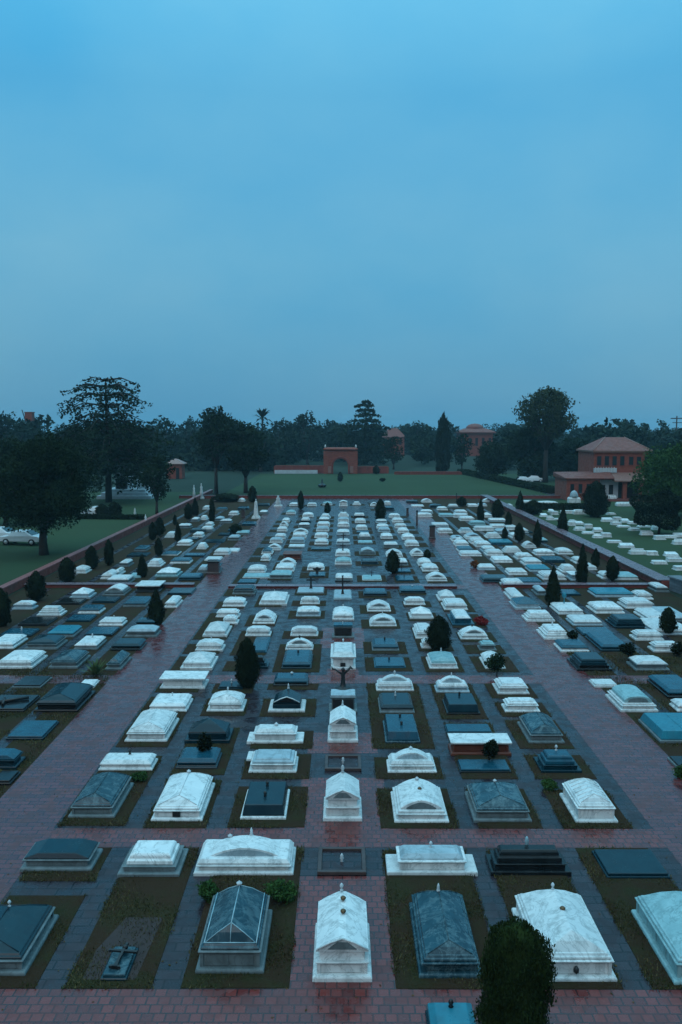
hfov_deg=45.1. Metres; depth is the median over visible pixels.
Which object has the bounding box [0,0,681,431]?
sky
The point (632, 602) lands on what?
tomb
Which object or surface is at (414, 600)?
tomb
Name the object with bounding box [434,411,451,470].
cypress
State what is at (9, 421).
tree
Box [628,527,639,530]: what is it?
gravestone
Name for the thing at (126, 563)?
tomb
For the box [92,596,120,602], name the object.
grave slab
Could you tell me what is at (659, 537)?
gravestone
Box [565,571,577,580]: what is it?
tomb
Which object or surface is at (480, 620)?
bush
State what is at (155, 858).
tomb
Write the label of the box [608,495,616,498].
monument
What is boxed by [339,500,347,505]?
tomb
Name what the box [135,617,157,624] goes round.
grave slab
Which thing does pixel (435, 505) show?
tomb
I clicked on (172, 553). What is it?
grave slab
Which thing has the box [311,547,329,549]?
grave slab
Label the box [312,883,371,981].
tomb
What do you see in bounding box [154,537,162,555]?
cypress
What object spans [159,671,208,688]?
tomb
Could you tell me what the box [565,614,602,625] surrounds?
grave slab
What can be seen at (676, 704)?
grave slab
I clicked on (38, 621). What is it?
grave slab
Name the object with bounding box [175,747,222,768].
grave slab
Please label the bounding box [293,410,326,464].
tree
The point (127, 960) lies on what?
grave slab
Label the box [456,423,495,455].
domed building
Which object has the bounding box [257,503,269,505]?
grave slab
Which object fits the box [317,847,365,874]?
grave slab
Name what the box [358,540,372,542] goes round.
grave slab
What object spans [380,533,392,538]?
tomb
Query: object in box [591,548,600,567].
cypress
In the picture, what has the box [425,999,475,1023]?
grave slab
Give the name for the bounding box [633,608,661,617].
grave slab
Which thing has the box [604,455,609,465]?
window
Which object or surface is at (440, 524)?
grave slab
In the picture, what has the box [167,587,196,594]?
grave slab
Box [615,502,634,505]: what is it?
monument
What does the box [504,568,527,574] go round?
grave slab
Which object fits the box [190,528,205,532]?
grave slab
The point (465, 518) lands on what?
tomb
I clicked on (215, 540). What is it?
grave slab
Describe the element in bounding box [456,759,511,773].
grave slab
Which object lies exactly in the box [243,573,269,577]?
grave slab
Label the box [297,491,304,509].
cypress
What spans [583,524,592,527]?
gravestone
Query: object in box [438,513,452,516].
grave slab
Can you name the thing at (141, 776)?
bush
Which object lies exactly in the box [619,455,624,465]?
window
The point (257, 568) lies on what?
tomb
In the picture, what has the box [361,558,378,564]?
grave slab
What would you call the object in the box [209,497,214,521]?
cypress
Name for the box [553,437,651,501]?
red building
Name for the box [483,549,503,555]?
tomb
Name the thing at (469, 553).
grave slab
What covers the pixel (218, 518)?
tomb
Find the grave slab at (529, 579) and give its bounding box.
[515,577,542,582]
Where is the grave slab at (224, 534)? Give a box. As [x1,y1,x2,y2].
[218,533,231,535]
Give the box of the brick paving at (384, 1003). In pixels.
[0,585,681,1023]
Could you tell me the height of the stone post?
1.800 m
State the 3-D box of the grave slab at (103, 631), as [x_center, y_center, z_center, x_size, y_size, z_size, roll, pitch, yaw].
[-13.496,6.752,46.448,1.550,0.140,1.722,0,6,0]
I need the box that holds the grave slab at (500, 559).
[490,556,512,562]
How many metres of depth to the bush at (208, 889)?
19.94 m
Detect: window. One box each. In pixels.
[570,483,574,492]
[578,483,582,493]
[596,455,601,465]
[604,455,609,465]
[612,455,617,465]
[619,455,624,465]
[628,456,633,464]
[636,456,641,464]
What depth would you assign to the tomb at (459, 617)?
48.32 m
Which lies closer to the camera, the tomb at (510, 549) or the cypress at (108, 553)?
the cypress at (108, 553)
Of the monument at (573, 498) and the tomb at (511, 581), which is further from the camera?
the monument at (573, 498)
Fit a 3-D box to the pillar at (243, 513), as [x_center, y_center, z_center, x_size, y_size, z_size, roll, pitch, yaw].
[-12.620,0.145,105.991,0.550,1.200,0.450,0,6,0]
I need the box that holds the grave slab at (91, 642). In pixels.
[74,633,106,649]
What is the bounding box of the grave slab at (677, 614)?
[651,606,681,621]
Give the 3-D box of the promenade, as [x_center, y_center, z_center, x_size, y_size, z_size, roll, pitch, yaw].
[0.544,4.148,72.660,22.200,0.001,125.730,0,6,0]
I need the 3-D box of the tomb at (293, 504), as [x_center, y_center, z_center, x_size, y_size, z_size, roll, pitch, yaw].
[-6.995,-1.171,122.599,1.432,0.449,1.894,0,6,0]
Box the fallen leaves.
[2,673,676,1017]
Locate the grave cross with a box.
[109,942,137,969]
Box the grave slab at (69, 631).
[47,625,82,637]
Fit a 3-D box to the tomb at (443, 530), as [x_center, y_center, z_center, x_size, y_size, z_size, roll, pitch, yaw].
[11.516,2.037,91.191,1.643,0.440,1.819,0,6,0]
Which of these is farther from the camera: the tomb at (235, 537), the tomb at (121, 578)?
the tomb at (235, 537)
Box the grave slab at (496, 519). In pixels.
[488,518,505,521]
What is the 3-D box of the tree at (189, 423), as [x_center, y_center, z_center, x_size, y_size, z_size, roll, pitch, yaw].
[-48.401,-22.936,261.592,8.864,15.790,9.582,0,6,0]
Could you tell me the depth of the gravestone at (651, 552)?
74.67 m
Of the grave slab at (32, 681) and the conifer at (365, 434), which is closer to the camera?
the grave slab at (32, 681)
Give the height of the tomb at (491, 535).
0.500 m
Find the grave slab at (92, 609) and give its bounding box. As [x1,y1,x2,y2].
[78,604,105,613]
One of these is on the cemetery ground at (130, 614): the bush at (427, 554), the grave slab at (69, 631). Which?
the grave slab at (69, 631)
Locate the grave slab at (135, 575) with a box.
[131,573,140,577]
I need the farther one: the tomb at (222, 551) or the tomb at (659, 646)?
the tomb at (222, 551)
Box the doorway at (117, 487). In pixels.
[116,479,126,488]
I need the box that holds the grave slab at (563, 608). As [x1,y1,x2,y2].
[549,592,583,614]
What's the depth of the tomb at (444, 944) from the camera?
17.90 m
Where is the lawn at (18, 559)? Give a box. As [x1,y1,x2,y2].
[0,474,681,595]
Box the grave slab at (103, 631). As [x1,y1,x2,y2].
[84,627,119,635]
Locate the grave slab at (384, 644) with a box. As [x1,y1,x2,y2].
[371,637,398,650]
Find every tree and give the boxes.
[0,410,34,446]
[0,430,105,555]
[0,432,23,525]
[54,426,80,438]
[134,453,175,513]
[141,415,185,458]
[176,416,199,444]
[190,405,242,493]
[222,419,270,492]
[248,422,281,471]
[255,408,271,427]
[266,417,296,464]
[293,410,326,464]
[331,422,351,461]
[378,436,404,468]
[405,420,427,449]
[452,434,474,468]
[472,440,510,475]
[500,423,515,434]
[502,426,561,477]
[511,385,579,482]
[555,436,589,471]
[565,427,586,437]
[628,442,681,514]
[636,422,649,433]
[655,419,669,439]
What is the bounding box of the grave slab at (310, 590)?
[297,576,323,593]
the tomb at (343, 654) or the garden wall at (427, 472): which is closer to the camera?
the tomb at (343, 654)
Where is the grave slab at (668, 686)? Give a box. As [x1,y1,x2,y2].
[647,675,681,697]
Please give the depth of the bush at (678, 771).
27.07 m
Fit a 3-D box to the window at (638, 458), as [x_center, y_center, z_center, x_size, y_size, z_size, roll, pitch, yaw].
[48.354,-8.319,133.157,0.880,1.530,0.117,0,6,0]
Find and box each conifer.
[46,376,180,502]
[338,399,390,463]
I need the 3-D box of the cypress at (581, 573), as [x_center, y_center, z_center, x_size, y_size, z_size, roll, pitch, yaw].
[17.849,3.866,60.697,0.992,3.249,0.967,6,8,43]
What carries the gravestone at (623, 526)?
on the lawn at (18, 559)
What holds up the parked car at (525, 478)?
on the lawn at (18, 559)
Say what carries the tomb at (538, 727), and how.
on the grass plots
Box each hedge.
[75,513,144,519]
[457,468,554,492]
[524,502,585,509]
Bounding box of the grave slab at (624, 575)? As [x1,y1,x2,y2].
[615,571,638,579]
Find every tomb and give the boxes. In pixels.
[0,650,47,668]
[0,748,25,769]
[0,900,58,975]
[12,600,37,609]
[20,839,102,871]
[24,635,67,649]
[33,682,95,711]
[37,605,66,615]
[48,649,90,668]
[68,772,133,817]
[69,587,96,598]
[74,565,91,573]
[100,569,117,578]
[102,583,131,595]
[105,650,131,669]
[106,575,134,581]
[116,567,125,574]
[117,840,188,877]
[118,559,133,566]
[124,625,161,637]
[124,709,179,741]
[135,580,165,591]
[147,558,165,566]
[151,769,214,820]
[155,567,182,576]
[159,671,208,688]
[164,531,174,537]
[164,595,182,607]
[176,539,193,545]
[179,523,192,527]
[180,649,217,669]
[184,718,233,743]
[193,827,295,875]
[195,637,225,651]
[195,880,272,973]
[196,542,208,548]
[196,564,207,573]
[200,515,208,519]
[202,526,215,531]
[202,621,231,636]
[207,687,246,711]
[213,548,231,554]
[215,516,224,520]
[216,608,240,617]
[220,519,232,522]
[222,595,246,606]
[223,614,239,623]
[227,534,241,540]
[228,511,239,514]
[232,585,256,594]
[240,781,289,819]
[245,625,271,635]
[246,749,298,772]
[247,564,266,572]
[247,722,303,743]
[252,607,276,623]
[257,655,269,668]
[259,590,289,605]
[260,553,271,560]
[261,547,273,553]
[268,543,281,550]
[268,683,305,711]
[269,570,293,578]
[275,533,286,538]
[275,563,294,571]
[280,557,296,565]
[283,551,302,559]
[285,635,313,649]
[286,510,295,513]
[289,502,297,505]
[290,537,304,542]
[290,625,317,635]
[293,528,307,533]
[293,532,306,537]
[296,606,320,616]
[298,522,310,527]
[300,596,319,603]
[302,512,313,516]
[307,502,316,505]
[307,562,324,569]
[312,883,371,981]
[314,538,328,544]
[316,526,328,530]
[323,765,361,820]
[327,700,357,742]
[329,689,356,712]
[330,639,355,669]
[332,604,353,619]
[332,621,353,637]
[335,543,350,555]
[335,556,351,564]
[336,529,349,534]
[336,533,349,544]
[337,522,349,526]
[338,509,348,516]
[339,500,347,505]
[353,513,365,517]
[355,518,365,522]
[356,525,367,529]
[357,532,371,538]
[359,547,375,554]
[367,599,390,611]
[369,611,396,625]
[375,670,413,690]
[378,527,389,531]
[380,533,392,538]
[382,541,398,547]
[382,713,420,742]
[385,506,393,509]
[385,548,402,556]
[385,841,477,875]
[386,746,436,772]
[388,513,399,517]
[390,777,448,822]
[391,518,402,522]
[394,523,406,527]
[397,527,408,532]
[401,533,414,539]
[403,596,425,604]
[404,540,418,545]
[408,604,433,618]
[409,548,422,555]
[409,883,480,977]
[412,623,428,638]
[416,557,431,565]
[418,512,432,516]
[420,509,432,513]
[420,563,438,571]
[420,638,430,647]
[425,571,446,581]
[426,648,457,668]
[429,503,441,507]
[434,672,469,692]
[436,528,452,532]
[436,589,454,600]
[441,598,467,609]
[442,691,479,714]
[446,504,458,507]
[447,609,474,625]
[448,733,511,755]
[450,535,463,541]
[453,513,467,517]
[453,539,468,545]
[457,527,473,532]
[457,624,488,639]
[458,516,474,520]
[463,532,479,538]
[464,779,531,822]
[468,520,485,524]
[468,537,483,543]
[473,526,494,530]
[473,540,490,546]
[477,640,496,650]
[479,545,494,551]
[479,650,505,668]
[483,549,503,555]
[484,512,491,517]
[484,532,501,537]
[485,836,571,875]
[492,677,529,693]
[499,578,523,583]
[501,546,520,552]
[501,697,539,711]
[503,525,515,529]
[503,587,522,599]
[509,596,540,609]
[511,882,616,981]
[513,552,532,559]
[517,711,564,742]
[519,557,541,564]
[521,541,536,547]
[521,610,554,621]
[531,585,545,595]
[532,548,554,554]
[533,745,581,772]
[536,621,570,639]
[537,570,566,579]
[538,501,555,502]
[553,547,573,554]
[556,564,575,572]
[559,778,617,822]
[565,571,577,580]
[566,652,612,670]
[570,556,578,563]
[586,601,624,613]
[596,570,608,578]
[605,614,645,628]
[605,684,657,711]
[617,597,653,608]
[626,655,669,670]
[629,629,663,640]
[631,590,653,599]
[631,891,681,984]
[638,713,681,742]
[647,582,669,591]
[647,641,676,651]
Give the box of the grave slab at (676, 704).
[669,698,681,711]
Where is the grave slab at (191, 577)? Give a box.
[178,573,203,580]
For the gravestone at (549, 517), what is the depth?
103.42 m
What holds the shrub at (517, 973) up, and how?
on the slate paving at (178, 946)
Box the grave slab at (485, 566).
[476,563,495,569]
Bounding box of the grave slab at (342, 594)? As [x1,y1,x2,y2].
[334,575,351,599]
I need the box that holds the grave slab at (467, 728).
[444,724,491,734]
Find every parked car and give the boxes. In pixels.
[0,526,13,535]
[0,529,38,545]
[81,506,108,513]
[516,476,533,481]
[528,475,541,481]
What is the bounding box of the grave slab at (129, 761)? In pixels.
[98,750,157,770]
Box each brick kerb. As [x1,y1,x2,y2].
[24,582,194,587]
[228,584,456,587]
[501,583,648,587]
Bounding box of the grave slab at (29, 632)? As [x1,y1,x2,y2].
[0,626,39,636]
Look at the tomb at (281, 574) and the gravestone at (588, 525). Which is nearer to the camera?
the tomb at (281, 574)
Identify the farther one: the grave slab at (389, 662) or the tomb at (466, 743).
the grave slab at (389, 662)
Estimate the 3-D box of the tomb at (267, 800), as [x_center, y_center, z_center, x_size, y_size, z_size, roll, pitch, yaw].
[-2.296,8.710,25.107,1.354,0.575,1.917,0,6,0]
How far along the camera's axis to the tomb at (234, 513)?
109.14 m
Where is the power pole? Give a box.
[671,416,681,429]
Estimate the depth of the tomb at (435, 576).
61.98 m
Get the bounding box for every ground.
[0,498,681,900]
[8,432,681,598]
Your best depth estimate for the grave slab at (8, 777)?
26.99 m
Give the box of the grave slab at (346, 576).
[335,573,352,580]
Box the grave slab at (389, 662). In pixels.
[373,657,405,667]
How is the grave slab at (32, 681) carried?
on the cemetery ground at (130, 614)
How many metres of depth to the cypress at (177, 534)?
83.50 m
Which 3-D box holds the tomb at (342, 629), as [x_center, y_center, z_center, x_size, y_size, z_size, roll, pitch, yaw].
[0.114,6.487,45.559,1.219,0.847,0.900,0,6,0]
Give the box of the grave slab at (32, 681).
[12,676,51,687]
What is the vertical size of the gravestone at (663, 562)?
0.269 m
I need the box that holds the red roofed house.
[382,428,403,454]
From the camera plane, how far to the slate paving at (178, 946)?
29.27 m
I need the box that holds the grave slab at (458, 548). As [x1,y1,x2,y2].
[456,546,473,551]
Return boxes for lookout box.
[22,410,34,421]
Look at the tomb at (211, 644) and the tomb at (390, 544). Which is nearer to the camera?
the tomb at (211, 644)
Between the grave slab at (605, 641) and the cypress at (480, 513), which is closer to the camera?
the grave slab at (605, 641)
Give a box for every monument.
[567,490,580,502]
[572,509,585,513]
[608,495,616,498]
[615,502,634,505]
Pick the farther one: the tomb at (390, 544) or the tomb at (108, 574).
the tomb at (390, 544)
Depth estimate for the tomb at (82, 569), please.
65.43 m
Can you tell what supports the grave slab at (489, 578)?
on the cemetery ground at (130, 614)
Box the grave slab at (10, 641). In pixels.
[0,634,27,648]
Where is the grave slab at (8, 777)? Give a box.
[0,770,20,784]
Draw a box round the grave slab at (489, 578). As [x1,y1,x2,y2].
[479,574,506,582]
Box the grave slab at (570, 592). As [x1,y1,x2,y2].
[560,589,580,595]
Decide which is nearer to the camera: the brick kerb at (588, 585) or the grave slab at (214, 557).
the brick kerb at (588, 585)
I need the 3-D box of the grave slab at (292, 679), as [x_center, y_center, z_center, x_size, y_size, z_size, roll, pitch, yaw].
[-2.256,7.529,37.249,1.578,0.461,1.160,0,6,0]
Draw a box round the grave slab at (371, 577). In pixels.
[362,570,381,580]
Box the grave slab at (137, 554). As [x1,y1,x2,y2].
[126,552,150,556]
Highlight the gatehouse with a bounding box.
[323,445,357,473]
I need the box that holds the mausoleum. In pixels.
[96,470,159,498]
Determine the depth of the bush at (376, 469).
205.75 m
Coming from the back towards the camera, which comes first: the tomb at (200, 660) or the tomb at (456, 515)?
the tomb at (456, 515)
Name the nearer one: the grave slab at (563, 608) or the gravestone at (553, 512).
the grave slab at (563, 608)
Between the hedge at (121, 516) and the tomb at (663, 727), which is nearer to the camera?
the tomb at (663, 727)
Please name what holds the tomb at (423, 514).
on the cemetery ground at (130, 614)
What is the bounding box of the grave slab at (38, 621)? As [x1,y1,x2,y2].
[18,617,57,625]
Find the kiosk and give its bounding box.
[167,459,186,478]
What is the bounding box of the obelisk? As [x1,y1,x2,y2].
[252,499,260,518]
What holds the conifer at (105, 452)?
on the lawn at (18, 559)
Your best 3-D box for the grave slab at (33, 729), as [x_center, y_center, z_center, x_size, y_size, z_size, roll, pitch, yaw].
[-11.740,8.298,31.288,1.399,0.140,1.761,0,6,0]
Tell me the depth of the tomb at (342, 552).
74.26 m
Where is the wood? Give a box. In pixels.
[1,414,681,470]
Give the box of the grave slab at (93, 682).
[81,679,99,687]
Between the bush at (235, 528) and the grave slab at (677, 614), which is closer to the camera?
the grave slab at (677, 614)
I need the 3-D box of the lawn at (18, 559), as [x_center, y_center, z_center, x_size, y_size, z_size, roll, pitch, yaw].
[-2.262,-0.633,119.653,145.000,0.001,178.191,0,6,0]
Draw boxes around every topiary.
[580,481,610,517]
[629,489,681,533]
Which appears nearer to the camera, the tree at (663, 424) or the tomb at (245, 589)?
the tomb at (245, 589)
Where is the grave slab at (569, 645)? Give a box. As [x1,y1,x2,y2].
[553,639,589,651]
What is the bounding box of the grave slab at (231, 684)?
[218,679,243,688]
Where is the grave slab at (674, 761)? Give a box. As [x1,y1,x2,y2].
[667,756,681,767]
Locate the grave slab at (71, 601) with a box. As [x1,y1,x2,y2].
[55,598,86,604]
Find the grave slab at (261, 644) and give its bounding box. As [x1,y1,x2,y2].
[254,637,270,652]
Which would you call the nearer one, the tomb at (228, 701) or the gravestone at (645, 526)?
the tomb at (228, 701)
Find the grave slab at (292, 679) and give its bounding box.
[273,672,308,685]
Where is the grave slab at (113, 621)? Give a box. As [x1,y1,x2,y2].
[98,617,127,625]
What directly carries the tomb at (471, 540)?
on the cemetery ground at (130, 614)
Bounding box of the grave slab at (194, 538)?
[187,537,198,539]
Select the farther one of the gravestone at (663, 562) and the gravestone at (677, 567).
the gravestone at (663, 562)
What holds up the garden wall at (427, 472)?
on the lawn at (18, 559)
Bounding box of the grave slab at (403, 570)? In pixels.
[395,564,410,572]
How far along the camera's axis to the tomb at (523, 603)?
52.45 m
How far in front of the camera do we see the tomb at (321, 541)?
81.52 m
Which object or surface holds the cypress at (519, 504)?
on the lawn at (18, 559)
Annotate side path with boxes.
[0,675,681,683]
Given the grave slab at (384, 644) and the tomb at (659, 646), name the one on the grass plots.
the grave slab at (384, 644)
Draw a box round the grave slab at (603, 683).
[589,679,616,687]
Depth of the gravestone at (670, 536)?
86.33 m
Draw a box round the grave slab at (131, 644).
[110,638,146,650]
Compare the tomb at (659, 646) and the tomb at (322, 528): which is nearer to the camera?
the tomb at (659, 646)
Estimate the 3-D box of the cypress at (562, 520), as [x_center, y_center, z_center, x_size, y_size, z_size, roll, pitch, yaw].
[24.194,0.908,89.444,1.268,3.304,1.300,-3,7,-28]
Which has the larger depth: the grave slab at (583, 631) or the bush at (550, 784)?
the grave slab at (583, 631)
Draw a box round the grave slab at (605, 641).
[585,632,625,650]
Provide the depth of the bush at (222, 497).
128.66 m
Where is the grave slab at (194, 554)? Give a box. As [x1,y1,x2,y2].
[184,553,206,556]
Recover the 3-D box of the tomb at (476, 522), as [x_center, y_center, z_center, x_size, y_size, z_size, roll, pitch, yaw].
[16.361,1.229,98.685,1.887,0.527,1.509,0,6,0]
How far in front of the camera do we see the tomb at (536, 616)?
49.15 m
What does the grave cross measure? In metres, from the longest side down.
0.740 x 0.626 x 0.130 m
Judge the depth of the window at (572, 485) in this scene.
131.42 m
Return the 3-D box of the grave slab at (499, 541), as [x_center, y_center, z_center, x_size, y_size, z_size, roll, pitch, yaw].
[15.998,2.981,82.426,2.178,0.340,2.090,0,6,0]
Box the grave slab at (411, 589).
[399,585,425,593]
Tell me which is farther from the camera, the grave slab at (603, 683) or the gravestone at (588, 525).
the gravestone at (588, 525)
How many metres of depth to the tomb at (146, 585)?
58.02 m
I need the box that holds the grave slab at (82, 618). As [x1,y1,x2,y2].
[65,614,96,621]
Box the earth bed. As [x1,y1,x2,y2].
[83,917,161,979]
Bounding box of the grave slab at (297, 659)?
[281,650,312,668]
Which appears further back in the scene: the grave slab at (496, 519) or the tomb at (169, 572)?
the grave slab at (496, 519)
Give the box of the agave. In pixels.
[78,657,103,675]
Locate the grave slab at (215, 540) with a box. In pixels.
[204,539,225,542]
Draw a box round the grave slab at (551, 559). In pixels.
[540,556,565,562]
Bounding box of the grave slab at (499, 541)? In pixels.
[488,539,512,544]
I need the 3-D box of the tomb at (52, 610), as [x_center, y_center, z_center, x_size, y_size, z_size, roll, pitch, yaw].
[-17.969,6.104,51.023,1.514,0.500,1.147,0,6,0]
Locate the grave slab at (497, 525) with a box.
[489,524,504,527]
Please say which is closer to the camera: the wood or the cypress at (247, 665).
the cypress at (247, 665)
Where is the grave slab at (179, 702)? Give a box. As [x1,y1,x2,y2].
[149,692,192,711]
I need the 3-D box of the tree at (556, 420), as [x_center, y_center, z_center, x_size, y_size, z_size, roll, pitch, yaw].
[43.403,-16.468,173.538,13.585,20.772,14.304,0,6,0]
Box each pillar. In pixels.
[206,559,221,574]
[241,508,245,517]
[429,525,435,538]
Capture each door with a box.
[176,468,178,478]
[609,485,612,494]
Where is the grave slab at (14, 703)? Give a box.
[0,695,40,711]
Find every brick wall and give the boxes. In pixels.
[0,489,212,594]
[179,495,560,498]
[481,495,668,587]
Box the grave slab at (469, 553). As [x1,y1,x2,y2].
[458,550,481,555]
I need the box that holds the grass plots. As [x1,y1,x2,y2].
[0,503,681,988]
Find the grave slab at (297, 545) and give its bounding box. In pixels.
[289,544,304,547]
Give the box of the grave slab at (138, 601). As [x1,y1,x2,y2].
[123,596,150,606]
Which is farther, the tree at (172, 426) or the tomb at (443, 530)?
the tree at (172, 426)
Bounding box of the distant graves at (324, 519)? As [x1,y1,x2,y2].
[191,498,547,565]
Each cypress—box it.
[0,588,11,626]
[24,570,47,600]
[57,557,75,581]
[84,545,99,568]
[103,539,113,565]
[136,554,148,576]
[147,588,166,624]
[148,522,157,539]
[154,517,165,535]
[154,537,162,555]
[172,514,176,524]
[174,522,180,541]
[184,503,192,519]
[191,498,198,514]
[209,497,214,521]
[233,637,260,687]
[247,486,256,501]
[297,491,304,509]
[324,502,330,512]
[374,499,386,518]
[385,549,400,573]
[424,615,452,650]
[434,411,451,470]
[477,499,484,520]
[491,499,504,517]
[502,527,507,538]
[504,511,512,524]
[513,523,524,541]
[515,490,524,510]
[532,519,542,546]
[544,565,561,605]
[557,506,568,530]
[575,544,588,582]
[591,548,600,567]
[604,555,620,580]
[658,607,678,632]
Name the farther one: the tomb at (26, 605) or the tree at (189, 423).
the tree at (189, 423)
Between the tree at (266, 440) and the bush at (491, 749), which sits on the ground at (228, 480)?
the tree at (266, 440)
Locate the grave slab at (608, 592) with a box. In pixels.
[587,587,633,596]
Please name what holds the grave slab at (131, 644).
on the cemetery ground at (130, 614)
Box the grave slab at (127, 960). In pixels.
[100,946,138,980]
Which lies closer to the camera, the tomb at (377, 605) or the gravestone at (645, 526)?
the tomb at (377, 605)
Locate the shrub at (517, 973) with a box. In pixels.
[471,914,557,1023]
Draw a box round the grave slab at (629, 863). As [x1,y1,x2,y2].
[591,849,670,879]
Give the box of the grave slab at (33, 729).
[6,720,58,739]
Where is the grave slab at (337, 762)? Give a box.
[325,755,361,770]
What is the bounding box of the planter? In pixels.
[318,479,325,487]
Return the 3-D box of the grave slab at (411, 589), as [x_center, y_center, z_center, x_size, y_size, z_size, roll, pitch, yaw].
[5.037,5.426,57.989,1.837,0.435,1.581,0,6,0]
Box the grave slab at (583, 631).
[575,627,614,635]
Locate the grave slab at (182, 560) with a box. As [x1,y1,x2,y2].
[170,557,192,563]
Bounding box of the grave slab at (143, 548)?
[134,545,150,550]
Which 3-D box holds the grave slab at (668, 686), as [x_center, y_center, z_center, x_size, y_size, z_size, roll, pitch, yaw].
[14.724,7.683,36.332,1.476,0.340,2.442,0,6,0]
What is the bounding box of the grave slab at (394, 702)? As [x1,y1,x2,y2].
[378,691,414,712]
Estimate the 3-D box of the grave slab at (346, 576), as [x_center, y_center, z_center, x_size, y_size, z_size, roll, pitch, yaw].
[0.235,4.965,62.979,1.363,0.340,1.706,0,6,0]
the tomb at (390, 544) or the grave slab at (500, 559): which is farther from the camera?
the tomb at (390, 544)
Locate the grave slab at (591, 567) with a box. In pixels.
[588,562,596,569]
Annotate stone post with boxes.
[416,510,417,524]
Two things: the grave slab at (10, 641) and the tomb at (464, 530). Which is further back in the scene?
the tomb at (464, 530)
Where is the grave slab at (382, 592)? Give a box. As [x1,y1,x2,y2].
[363,588,387,596]
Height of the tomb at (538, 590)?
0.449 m
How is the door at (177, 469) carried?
in the kiosk
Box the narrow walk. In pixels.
[0,509,681,747]
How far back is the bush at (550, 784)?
26.15 m
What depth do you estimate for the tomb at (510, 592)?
55.88 m
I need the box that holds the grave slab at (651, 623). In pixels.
[640,618,681,634]
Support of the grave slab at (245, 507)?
on the cemetery ground at (130, 614)
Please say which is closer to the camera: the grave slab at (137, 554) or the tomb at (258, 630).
the tomb at (258, 630)
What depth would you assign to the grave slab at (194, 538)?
85.03 m
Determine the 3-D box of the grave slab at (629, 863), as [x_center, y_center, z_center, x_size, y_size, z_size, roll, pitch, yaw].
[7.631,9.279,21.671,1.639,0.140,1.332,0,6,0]
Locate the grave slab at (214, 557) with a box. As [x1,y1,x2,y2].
[204,556,222,560]
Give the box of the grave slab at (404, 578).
[395,576,413,580]
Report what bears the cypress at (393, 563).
on the slate paving at (178, 946)
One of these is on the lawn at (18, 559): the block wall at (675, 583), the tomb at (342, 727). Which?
the block wall at (675, 583)
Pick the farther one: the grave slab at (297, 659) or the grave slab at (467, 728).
the grave slab at (297, 659)
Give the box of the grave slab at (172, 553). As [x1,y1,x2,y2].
[162,551,181,554]
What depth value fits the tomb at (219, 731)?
30.19 m
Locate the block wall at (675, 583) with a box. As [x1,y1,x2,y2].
[667,575,681,594]
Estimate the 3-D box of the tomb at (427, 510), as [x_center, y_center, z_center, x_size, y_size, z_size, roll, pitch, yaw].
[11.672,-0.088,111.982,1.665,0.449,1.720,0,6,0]
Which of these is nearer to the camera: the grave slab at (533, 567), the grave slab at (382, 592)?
the grave slab at (382, 592)
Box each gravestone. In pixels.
[546,516,553,519]
[550,511,558,514]
[567,521,575,525]
[574,521,583,524]
[574,526,585,530]
[582,531,593,533]
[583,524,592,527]
[592,527,602,531]
[592,533,602,537]
[601,517,612,521]
[601,532,610,536]
[606,540,621,542]
[610,520,621,524]
[616,525,630,527]
[617,543,634,547]
[620,518,629,522]
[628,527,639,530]
[628,548,646,554]
[636,525,650,527]
[639,530,652,534]
[646,550,658,555]
[650,560,667,564]
[652,535,666,539]
[663,552,678,556]
[664,535,675,537]
[665,556,681,561]
[671,539,681,544]
[671,565,681,570]
[672,533,681,536]
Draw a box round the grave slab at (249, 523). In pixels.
[241,521,256,525]
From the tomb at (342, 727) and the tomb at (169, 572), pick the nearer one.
the tomb at (342, 727)
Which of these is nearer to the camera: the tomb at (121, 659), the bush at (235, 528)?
the tomb at (121, 659)
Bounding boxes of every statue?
[200,483,203,498]
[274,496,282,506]
[331,666,352,689]
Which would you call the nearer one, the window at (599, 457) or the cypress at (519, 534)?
the cypress at (519, 534)
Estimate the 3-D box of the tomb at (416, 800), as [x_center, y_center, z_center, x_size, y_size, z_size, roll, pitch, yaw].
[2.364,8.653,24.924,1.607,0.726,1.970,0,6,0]
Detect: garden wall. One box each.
[274,465,323,473]
[358,466,388,472]
[394,471,461,474]
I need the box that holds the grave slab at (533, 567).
[525,564,549,571]
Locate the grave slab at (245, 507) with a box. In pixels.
[237,506,249,509]
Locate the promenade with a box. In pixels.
[0,498,681,901]
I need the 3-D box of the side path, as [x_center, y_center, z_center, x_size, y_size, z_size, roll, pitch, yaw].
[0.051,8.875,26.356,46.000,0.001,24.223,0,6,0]
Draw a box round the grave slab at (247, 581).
[237,579,256,583]
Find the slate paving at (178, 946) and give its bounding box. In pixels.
[0,498,681,989]
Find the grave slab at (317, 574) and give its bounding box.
[308,567,325,576]
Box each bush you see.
[95,504,107,513]
[104,501,122,516]
[130,770,147,781]
[195,879,219,902]
[197,732,213,751]
[210,493,239,501]
[229,523,241,533]
[263,877,299,904]
[337,472,342,481]
[372,465,380,473]
[423,549,430,557]
[435,460,441,470]
[456,496,466,505]
[470,560,478,567]
[474,616,489,625]
[480,739,499,759]
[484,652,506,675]
[522,499,543,514]
[540,778,558,790]
[566,630,577,638]
[617,642,636,660]
[669,641,681,656]
[672,764,681,778]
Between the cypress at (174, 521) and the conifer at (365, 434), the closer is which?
the cypress at (174, 521)
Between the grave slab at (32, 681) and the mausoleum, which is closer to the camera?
the grave slab at (32, 681)
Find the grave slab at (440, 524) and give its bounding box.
[431,522,448,526]
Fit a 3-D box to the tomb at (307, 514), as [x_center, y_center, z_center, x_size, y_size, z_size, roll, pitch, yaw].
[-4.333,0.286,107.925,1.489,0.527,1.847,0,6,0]

